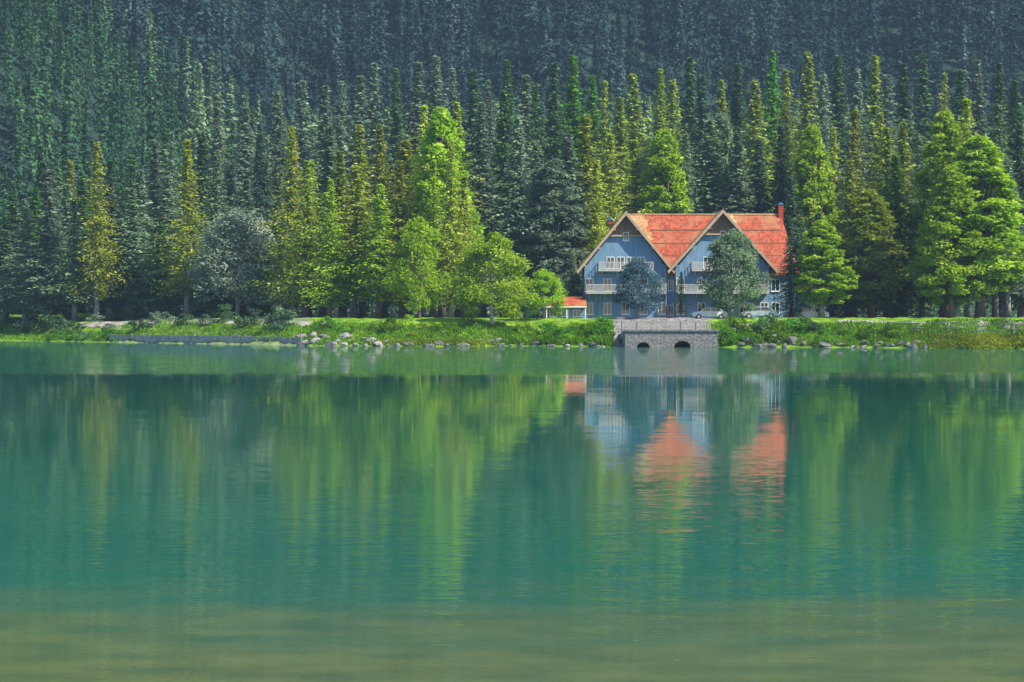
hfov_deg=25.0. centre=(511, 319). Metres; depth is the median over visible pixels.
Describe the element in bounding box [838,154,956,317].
conifer tree
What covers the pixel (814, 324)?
shrub
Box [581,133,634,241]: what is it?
larch tree
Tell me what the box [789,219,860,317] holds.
tree
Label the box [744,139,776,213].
spruce tree
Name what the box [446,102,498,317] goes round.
conifer tree
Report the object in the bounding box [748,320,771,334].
shrub
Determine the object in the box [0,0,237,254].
slope forest
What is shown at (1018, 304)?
spruce tree
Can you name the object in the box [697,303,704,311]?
window
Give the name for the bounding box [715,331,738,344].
shrub
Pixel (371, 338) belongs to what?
boulder
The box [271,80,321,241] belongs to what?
conifer tree
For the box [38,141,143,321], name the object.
larch tree
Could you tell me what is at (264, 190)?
spruce tree
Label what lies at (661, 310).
window
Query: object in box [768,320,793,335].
shrub
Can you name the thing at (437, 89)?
conifer tree
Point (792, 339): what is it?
boulder
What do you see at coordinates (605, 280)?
window
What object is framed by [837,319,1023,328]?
path
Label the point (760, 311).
parked car
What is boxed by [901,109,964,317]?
broadleaf tree
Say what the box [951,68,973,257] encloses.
spruce tree
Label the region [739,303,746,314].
window
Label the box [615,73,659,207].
conifer tree
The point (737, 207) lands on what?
conifer tree
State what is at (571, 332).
shrub
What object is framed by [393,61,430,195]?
conifer tree
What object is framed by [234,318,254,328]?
shrub
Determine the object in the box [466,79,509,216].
conifer tree
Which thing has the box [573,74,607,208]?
conifer tree
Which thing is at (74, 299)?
conifer tree
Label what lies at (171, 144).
conifer tree
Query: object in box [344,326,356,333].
shrub
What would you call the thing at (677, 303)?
window
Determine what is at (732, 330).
shrub
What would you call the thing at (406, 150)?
larch tree
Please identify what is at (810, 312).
parked car
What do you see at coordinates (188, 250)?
larch tree
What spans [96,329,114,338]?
shrub
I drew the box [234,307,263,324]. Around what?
shrub
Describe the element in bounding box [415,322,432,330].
shrub
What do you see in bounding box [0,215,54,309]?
spruce tree
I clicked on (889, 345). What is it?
boulder
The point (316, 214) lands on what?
conifer tree
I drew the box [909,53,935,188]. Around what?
spruce tree
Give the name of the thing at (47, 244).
conifer tree
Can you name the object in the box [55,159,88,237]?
conifer tree
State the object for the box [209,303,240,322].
shrub
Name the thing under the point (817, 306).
annex
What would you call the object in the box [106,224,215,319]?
spruce tree
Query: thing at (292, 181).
larch tree
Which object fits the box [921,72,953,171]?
conifer tree
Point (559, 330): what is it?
shrub
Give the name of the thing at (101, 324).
path
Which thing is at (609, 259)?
window
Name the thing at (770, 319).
shrub
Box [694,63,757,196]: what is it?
spruce tree
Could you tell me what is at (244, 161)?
conifer tree
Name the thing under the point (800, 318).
shrub
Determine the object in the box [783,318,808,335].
shrub
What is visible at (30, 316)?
shrub
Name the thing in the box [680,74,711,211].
spruce tree
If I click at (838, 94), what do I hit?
spruce tree
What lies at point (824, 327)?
shrub
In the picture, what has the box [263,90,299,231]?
conifer tree
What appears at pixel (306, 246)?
conifer tree
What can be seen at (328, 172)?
conifer tree
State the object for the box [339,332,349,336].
boulder
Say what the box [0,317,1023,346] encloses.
grass
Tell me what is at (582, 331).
shrub
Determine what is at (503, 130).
spruce tree
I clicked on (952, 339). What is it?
meadow grass
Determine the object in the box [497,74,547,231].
conifer tree
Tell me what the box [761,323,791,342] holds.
shrub
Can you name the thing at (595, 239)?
larch tree
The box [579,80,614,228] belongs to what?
conifer tree
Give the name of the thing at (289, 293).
conifer tree
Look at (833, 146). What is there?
larch tree
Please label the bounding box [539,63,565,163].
spruce tree
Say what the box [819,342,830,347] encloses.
boulder
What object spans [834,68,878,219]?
conifer tree
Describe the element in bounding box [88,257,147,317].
conifer tree
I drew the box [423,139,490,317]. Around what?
larch tree
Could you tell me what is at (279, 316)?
shrub
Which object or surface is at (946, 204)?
broadleaf tree
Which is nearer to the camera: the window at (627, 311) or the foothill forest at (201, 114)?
the window at (627, 311)
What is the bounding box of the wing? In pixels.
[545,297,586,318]
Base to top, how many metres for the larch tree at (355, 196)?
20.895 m
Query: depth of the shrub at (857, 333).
253.19 m
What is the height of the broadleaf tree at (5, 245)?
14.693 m
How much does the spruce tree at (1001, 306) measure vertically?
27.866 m
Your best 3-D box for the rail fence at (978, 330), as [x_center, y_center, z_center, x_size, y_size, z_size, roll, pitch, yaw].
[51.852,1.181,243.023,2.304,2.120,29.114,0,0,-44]
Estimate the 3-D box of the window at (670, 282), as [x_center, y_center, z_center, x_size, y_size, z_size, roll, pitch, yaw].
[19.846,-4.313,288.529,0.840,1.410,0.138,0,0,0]
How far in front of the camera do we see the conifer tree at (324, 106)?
429.54 m
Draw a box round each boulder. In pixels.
[309,338,319,343]
[326,341,336,345]
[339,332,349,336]
[365,337,375,343]
[374,341,382,345]
[531,342,539,345]
[737,342,745,346]
[786,336,796,343]
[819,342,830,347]
[835,343,845,346]
[884,343,894,346]
[907,344,916,347]
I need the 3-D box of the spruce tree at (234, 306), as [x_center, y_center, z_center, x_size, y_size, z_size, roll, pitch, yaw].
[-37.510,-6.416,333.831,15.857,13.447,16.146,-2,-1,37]
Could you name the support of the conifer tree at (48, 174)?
on the ground at (894, 36)
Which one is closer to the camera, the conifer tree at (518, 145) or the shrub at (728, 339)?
the shrub at (728, 339)
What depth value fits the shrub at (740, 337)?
255.11 m
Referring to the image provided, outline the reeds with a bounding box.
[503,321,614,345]
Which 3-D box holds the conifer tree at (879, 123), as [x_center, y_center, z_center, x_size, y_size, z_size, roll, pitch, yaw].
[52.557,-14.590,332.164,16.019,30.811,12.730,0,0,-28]
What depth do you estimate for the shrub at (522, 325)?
271.99 m
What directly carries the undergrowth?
on the ground at (894, 36)
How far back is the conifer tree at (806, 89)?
429.68 m
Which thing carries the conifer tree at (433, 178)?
on the ground at (894, 36)
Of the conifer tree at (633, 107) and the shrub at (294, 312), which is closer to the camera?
the shrub at (294, 312)
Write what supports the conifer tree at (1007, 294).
on the ground at (894, 36)
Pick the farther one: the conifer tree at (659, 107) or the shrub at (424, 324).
the conifer tree at (659, 107)
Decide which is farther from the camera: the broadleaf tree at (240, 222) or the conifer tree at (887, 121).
the conifer tree at (887, 121)
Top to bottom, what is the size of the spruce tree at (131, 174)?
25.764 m
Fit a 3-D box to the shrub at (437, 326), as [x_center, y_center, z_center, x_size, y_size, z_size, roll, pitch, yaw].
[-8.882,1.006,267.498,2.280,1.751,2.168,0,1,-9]
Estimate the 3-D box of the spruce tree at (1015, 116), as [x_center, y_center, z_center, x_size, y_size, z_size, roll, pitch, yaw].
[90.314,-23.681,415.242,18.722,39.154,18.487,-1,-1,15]
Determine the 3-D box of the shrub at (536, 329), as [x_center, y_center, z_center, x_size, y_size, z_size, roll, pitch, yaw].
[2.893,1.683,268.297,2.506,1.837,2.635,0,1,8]
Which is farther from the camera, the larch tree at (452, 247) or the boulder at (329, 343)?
the larch tree at (452, 247)
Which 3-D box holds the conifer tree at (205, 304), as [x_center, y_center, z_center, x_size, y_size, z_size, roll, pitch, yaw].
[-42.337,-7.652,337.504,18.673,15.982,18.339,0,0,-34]
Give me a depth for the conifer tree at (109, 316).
345.28 m
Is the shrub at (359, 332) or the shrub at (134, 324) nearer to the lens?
the shrub at (359, 332)
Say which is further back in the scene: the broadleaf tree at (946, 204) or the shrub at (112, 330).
the shrub at (112, 330)
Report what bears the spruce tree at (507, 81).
on the ground at (894, 36)
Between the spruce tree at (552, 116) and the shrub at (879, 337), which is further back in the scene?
the spruce tree at (552, 116)
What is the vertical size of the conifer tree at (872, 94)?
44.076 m
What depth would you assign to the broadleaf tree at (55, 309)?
349.14 m
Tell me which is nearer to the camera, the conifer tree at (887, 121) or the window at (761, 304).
the window at (761, 304)
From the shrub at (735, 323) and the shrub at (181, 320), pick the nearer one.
the shrub at (735, 323)
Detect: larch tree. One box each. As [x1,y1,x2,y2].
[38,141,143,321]
[146,139,244,317]
[249,126,334,317]
[285,165,392,317]
[351,139,435,315]
[387,104,430,317]
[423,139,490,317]
[559,160,615,296]
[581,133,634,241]
[825,126,853,317]
[930,98,1017,317]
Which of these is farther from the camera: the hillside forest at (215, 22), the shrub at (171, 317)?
the hillside forest at (215, 22)
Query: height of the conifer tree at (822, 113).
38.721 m
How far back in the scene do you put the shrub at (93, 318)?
333.56 m
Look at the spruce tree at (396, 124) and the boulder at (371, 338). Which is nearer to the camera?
the boulder at (371, 338)
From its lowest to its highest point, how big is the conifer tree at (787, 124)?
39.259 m
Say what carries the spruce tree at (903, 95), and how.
on the ground at (894, 36)
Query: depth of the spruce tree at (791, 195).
299.77 m
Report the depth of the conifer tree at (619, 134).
404.62 m
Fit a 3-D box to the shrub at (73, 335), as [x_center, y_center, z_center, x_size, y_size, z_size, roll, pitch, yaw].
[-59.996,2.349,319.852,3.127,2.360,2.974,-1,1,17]
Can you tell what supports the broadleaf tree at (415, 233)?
on the ground at (894, 36)
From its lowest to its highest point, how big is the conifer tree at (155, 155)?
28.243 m
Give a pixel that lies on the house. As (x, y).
(670, 247)
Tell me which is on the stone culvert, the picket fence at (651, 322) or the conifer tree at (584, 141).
the picket fence at (651, 322)
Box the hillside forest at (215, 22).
[1,0,1023,174]
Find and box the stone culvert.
[621,329,718,346]
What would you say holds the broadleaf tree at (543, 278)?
on the ground at (894, 36)
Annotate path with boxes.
[77,320,324,326]
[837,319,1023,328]
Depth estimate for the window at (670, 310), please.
288.59 m
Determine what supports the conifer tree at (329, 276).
on the ground at (894, 36)
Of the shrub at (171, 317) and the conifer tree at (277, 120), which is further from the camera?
the conifer tree at (277, 120)
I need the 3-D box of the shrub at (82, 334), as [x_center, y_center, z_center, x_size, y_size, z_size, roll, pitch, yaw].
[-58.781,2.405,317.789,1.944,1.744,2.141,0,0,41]
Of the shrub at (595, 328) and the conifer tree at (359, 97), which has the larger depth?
the conifer tree at (359, 97)
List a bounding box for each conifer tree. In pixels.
[0,181,83,322]
[0,198,63,326]
[27,169,88,262]
[33,198,122,320]
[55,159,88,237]
[80,176,148,320]
[118,169,184,315]
[119,139,195,312]
[124,176,202,316]
[141,131,202,314]
[161,214,287,317]
[168,150,239,317]
[194,94,240,219]
[219,106,269,212]
[242,209,301,317]
[243,160,366,317]
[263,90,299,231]
[268,160,338,317]
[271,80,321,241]
[286,125,367,317]
[287,179,371,317]
[288,85,348,232]
[308,151,373,317]
[313,80,374,259]
[317,183,416,318]
[341,160,440,317]
[342,62,397,242]
[344,75,372,238]
[344,124,386,317]
[359,123,414,317]
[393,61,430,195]
[414,56,448,158]
[437,175,496,317]
[443,68,474,223]
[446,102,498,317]
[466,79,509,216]
[467,102,526,317]
[482,114,547,317]
[494,139,581,317]
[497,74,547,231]
[510,158,590,297]
[522,133,610,309]
[528,55,605,206]
[563,114,620,284]
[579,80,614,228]
[589,97,641,246]
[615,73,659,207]
[618,139,648,216]
[639,68,690,213]
[658,79,696,213]
[688,119,743,213]
[693,112,748,213]
[697,80,734,191]
[715,126,772,213]
[741,79,777,213]
[745,50,799,211]
[767,69,804,210]
[783,124,842,272]
[784,52,835,190]
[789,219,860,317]
[798,73,845,228]
[800,160,888,317]
[803,109,871,317]
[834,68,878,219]
[834,188,913,317]
[844,127,910,317]
[847,55,908,190]
[857,74,912,238]
[857,112,889,316]
[877,121,936,316]
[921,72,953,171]
[968,59,994,197]
[987,160,1023,317]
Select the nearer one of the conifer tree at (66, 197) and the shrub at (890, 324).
the shrub at (890, 324)
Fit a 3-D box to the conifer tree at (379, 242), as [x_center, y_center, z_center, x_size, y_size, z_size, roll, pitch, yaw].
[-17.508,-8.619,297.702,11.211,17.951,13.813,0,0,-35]
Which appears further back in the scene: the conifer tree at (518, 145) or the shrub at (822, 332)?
the conifer tree at (518, 145)
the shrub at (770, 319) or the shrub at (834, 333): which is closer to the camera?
the shrub at (834, 333)
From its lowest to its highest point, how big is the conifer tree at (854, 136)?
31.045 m
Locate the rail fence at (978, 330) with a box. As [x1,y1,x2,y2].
[887,321,1023,334]
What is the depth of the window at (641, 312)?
287.95 m
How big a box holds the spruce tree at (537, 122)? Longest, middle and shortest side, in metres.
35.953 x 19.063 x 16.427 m
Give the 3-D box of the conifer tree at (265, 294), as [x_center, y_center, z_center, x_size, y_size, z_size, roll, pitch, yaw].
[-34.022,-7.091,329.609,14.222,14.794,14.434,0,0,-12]
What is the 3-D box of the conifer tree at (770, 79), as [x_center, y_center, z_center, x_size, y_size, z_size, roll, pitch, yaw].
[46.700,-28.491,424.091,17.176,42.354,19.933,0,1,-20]
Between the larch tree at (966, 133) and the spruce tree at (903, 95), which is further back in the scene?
the spruce tree at (903, 95)
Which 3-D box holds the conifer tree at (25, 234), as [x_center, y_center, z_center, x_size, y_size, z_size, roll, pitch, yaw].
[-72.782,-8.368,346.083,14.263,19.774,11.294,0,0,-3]
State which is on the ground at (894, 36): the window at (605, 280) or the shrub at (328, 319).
the shrub at (328, 319)
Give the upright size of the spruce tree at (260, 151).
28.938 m
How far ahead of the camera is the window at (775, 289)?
288.59 m
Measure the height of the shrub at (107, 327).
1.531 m
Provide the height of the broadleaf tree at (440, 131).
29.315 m
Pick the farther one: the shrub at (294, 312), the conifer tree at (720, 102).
the conifer tree at (720, 102)
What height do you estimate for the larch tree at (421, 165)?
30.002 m
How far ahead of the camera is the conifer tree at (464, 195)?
299.24 m
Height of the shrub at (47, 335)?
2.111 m
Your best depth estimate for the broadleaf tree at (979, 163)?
279.49 m
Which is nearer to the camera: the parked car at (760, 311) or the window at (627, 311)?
the parked car at (760, 311)
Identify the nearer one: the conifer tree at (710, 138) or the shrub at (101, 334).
the shrub at (101, 334)
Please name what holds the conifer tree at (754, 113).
on the ground at (894, 36)
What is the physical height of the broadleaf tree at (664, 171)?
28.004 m
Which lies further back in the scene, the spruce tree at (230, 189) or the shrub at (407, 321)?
the spruce tree at (230, 189)
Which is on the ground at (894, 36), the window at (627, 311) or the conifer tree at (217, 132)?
the conifer tree at (217, 132)
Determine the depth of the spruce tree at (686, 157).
329.79 m
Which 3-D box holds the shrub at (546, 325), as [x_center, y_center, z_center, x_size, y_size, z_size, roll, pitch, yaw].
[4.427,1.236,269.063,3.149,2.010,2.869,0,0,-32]
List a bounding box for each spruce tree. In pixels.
[0,181,22,243]
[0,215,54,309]
[27,161,48,222]
[52,176,99,311]
[89,188,150,312]
[92,160,120,253]
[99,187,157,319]
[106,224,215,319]
[114,154,151,255]
[146,128,194,226]
[174,133,221,264]
[182,235,317,317]
[220,169,241,253]
[237,133,286,234]
[238,159,281,256]
[365,68,417,257]
[460,68,498,201]
[476,89,529,317]
[491,60,516,195]
[513,82,552,242]
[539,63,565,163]
[559,251,583,296]
[675,57,700,200]
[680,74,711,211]
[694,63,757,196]
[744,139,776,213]
[752,125,797,228]
[764,215,815,317]
[780,176,833,309]
[785,212,892,317]
[825,55,859,204]
[889,63,924,215]
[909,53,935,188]
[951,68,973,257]
[984,63,1023,190]
[984,80,1023,227]
[985,121,1023,316]
[985,123,1016,316]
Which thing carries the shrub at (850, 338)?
on the ground at (894, 36)
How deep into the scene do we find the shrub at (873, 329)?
252.20 m
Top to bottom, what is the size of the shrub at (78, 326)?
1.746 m
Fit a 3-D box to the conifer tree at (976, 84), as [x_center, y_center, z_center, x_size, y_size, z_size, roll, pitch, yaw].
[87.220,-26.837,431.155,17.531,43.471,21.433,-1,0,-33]
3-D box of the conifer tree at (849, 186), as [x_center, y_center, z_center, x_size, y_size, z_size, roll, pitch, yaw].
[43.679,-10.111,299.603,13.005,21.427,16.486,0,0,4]
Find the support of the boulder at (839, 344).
on the ground at (894, 36)
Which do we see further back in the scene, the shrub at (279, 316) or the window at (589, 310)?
the window at (589, 310)
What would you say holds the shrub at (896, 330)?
on the ground at (894, 36)
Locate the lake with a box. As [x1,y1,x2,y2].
[0,341,1023,681]
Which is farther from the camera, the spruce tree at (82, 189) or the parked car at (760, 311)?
the spruce tree at (82, 189)
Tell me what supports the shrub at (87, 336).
on the ground at (894, 36)
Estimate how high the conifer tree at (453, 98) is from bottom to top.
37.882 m
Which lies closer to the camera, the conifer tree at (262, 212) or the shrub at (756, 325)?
the shrub at (756, 325)
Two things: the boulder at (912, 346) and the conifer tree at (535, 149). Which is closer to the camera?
the boulder at (912, 346)
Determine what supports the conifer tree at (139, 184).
on the ground at (894, 36)
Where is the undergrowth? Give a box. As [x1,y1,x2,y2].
[0,194,1016,317]
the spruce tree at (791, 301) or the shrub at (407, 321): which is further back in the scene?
the spruce tree at (791, 301)
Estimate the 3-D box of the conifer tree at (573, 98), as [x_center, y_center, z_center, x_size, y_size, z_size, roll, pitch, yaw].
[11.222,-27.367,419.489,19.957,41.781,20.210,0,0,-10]
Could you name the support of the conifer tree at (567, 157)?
on the ground at (894, 36)
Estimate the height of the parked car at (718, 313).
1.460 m
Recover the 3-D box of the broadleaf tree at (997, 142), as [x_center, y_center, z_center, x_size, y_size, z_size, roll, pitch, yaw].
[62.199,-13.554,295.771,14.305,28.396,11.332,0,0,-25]
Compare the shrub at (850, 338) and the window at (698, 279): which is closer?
the shrub at (850, 338)
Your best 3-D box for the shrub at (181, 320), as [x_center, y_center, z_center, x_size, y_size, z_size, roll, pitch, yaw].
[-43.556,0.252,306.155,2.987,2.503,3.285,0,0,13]
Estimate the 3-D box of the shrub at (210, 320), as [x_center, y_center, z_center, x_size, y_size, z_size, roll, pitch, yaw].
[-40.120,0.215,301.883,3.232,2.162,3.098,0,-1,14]
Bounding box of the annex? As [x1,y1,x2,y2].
[795,281,826,317]
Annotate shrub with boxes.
[11,312,41,332]
[30,313,60,332]
[41,329,61,340]
[52,317,76,332]
[52,331,66,337]
[60,330,71,338]
[68,329,85,338]
[72,323,86,330]
[76,332,90,339]
[82,334,95,340]
[84,314,104,322]
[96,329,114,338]
[99,323,115,330]
[99,328,121,339]
[126,318,153,332]
[147,311,165,321]
[156,311,177,322]
[171,313,196,325]
[195,314,214,325]
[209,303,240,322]
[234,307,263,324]
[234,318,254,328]
[261,305,294,329]
[266,306,296,327]
[314,316,338,330]
[334,325,345,333]
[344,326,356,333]
[352,331,362,337]
[374,317,400,333]
[397,314,416,327]
[406,331,418,335]
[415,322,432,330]
[427,321,443,331]
[515,321,537,329]
[529,327,543,336]
[536,322,557,333]
[550,328,569,338]
[559,329,573,337]
[564,325,578,331]
[572,329,587,336]
[579,322,593,330]
[588,316,617,334]
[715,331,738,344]
[718,315,746,333]
[718,328,743,340]
[737,326,755,339]
[737,333,749,340]
[747,334,764,343]
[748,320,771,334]
[753,314,781,330]
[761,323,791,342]
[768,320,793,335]
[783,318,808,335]
[791,316,813,332]
[792,318,813,332]
[805,322,824,333]
[811,323,829,331]
[811,329,835,343]
[826,331,841,339]
[828,325,850,335]
[843,336,856,341]
[852,329,870,338]
[860,324,880,336]
[873,335,886,342]
[879,322,899,335]
[886,325,908,335]
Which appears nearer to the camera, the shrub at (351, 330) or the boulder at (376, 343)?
the boulder at (376, 343)
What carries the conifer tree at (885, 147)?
on the ground at (894, 36)
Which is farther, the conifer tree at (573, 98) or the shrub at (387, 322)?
the conifer tree at (573, 98)
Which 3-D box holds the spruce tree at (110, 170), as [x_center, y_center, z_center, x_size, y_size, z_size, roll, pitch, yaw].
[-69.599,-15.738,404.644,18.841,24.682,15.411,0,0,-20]
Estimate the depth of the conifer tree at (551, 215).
314.19 m
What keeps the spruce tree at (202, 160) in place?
on the ground at (894, 36)
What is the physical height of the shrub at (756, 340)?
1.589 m
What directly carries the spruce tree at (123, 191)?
on the ground at (894, 36)
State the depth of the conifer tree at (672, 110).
409.17 m
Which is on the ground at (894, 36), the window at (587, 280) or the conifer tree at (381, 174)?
the conifer tree at (381, 174)
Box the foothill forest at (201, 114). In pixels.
[5,0,1023,222]
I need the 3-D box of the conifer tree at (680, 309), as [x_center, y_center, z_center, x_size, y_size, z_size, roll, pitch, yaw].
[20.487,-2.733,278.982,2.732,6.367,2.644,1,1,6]
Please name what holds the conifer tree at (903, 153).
on the ground at (894, 36)
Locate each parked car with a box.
[691,307,727,318]
[741,306,777,317]
[794,308,829,317]
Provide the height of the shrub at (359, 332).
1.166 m
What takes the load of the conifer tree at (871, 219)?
on the ground at (894, 36)
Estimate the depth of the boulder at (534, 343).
264.34 m
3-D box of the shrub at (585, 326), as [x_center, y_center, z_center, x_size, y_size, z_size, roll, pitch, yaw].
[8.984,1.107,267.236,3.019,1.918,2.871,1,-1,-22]
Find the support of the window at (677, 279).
in the house
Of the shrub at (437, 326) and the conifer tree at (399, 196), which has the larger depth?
the conifer tree at (399, 196)
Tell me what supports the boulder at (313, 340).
on the ground at (894, 36)
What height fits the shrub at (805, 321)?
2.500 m
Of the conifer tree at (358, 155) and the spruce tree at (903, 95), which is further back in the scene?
the spruce tree at (903, 95)
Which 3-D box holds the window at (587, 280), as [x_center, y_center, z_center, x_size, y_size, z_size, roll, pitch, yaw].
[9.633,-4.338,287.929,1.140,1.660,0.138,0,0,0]
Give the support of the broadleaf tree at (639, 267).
on the ground at (894, 36)
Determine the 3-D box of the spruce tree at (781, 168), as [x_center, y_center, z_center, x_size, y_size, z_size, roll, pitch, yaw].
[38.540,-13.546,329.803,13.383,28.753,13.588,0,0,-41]
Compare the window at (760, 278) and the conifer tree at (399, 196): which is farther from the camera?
the conifer tree at (399, 196)
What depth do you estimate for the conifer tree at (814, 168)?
324.66 m
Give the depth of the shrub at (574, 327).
266.16 m
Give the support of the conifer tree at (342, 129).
on the ground at (894, 36)
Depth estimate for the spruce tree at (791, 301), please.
279.69 m
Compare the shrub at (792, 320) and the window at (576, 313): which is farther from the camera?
the window at (576, 313)
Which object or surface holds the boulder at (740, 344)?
on the ground at (894, 36)
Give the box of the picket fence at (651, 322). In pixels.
[621,320,710,337]
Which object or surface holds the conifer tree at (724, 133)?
on the ground at (894, 36)
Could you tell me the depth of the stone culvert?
253.36 m
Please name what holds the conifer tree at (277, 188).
on the ground at (894, 36)
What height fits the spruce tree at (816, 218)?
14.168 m
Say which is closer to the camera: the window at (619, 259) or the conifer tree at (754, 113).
the window at (619, 259)
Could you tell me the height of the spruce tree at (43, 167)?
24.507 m
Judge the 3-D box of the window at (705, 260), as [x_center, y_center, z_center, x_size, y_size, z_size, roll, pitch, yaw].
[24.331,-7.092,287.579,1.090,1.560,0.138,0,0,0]
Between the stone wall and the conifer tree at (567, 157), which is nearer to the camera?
the stone wall
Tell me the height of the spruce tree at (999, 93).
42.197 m
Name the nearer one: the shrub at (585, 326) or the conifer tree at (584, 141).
the shrub at (585, 326)
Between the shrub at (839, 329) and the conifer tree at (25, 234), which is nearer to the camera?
the shrub at (839, 329)
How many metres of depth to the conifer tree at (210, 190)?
346.01 m
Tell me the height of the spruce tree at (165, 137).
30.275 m
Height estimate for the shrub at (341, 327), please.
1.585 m
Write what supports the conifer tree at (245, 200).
on the ground at (894, 36)
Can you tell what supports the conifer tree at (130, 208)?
on the ground at (894, 36)
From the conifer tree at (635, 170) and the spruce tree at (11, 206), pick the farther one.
the spruce tree at (11, 206)
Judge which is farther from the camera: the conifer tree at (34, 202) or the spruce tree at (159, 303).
the conifer tree at (34, 202)
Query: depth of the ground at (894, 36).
626.55 m
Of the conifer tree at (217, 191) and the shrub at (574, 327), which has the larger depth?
the conifer tree at (217, 191)
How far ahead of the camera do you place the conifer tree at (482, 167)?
325.47 m
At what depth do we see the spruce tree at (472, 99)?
439.87 m
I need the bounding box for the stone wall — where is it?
[109,334,301,342]
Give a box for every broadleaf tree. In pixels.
[0,230,41,324]
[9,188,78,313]
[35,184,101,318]
[52,291,84,315]
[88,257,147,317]
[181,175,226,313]
[184,206,286,315]
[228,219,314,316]
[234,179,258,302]
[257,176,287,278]
[380,216,456,317]
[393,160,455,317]
[405,106,486,317]
[443,231,537,324]
[521,268,568,317]
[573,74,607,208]
[612,257,671,318]
[635,129,693,213]
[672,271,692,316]
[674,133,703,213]
[695,228,773,317]
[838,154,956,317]
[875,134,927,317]
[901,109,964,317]
[904,164,995,317]
[926,135,1023,317]
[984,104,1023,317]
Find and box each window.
[561,310,568,316]
[573,310,580,316]
[585,278,592,291]
[586,303,592,313]
[603,278,611,290]
[603,303,610,313]
[607,257,614,267]
[617,257,624,267]
[622,303,629,313]
[623,232,628,240]
[640,303,647,313]
[658,303,664,313]
[668,280,673,289]
[668,305,673,315]
[676,278,684,290]
[676,303,684,314]
[697,278,705,290]
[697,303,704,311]
[703,257,710,267]
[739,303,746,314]
[760,278,767,290]
[760,303,767,306]
[771,279,779,291]
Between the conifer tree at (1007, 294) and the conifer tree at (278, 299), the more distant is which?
the conifer tree at (278, 299)
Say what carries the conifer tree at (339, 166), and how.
on the ground at (894, 36)
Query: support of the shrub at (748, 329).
on the ground at (894, 36)
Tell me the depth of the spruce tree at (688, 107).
429.13 m
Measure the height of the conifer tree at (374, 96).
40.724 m
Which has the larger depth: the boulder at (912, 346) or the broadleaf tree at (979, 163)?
the broadleaf tree at (979, 163)
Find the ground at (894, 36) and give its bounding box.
[0,0,1023,348]
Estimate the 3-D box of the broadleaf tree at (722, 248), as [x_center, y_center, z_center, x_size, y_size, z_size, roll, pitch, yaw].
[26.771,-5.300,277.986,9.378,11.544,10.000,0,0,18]
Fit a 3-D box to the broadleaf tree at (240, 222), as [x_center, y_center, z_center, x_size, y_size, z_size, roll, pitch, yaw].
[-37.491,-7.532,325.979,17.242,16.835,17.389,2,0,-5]
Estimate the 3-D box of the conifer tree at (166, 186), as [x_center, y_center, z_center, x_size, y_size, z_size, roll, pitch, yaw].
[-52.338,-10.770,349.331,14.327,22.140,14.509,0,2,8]
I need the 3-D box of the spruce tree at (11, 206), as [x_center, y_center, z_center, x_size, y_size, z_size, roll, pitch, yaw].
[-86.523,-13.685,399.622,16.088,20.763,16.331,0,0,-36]
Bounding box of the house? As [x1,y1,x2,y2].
[574,202,796,318]
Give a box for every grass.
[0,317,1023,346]
[367,330,1023,348]
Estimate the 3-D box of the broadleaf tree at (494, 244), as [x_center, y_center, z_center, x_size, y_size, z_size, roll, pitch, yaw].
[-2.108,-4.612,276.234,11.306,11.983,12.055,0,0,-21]
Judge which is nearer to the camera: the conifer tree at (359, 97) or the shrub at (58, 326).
the shrub at (58, 326)
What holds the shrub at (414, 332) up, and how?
on the ground at (894, 36)
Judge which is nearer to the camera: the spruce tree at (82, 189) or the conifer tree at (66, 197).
the conifer tree at (66, 197)
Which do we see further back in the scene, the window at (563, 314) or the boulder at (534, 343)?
the window at (563, 314)
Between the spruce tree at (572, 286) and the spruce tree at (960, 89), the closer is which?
the spruce tree at (572, 286)
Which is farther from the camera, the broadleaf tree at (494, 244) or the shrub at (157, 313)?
the shrub at (157, 313)
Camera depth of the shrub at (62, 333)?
323.06 m
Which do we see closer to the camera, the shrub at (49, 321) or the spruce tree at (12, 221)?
the shrub at (49, 321)
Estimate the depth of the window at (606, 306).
287.95 m
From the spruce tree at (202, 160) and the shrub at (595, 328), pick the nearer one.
the shrub at (595, 328)

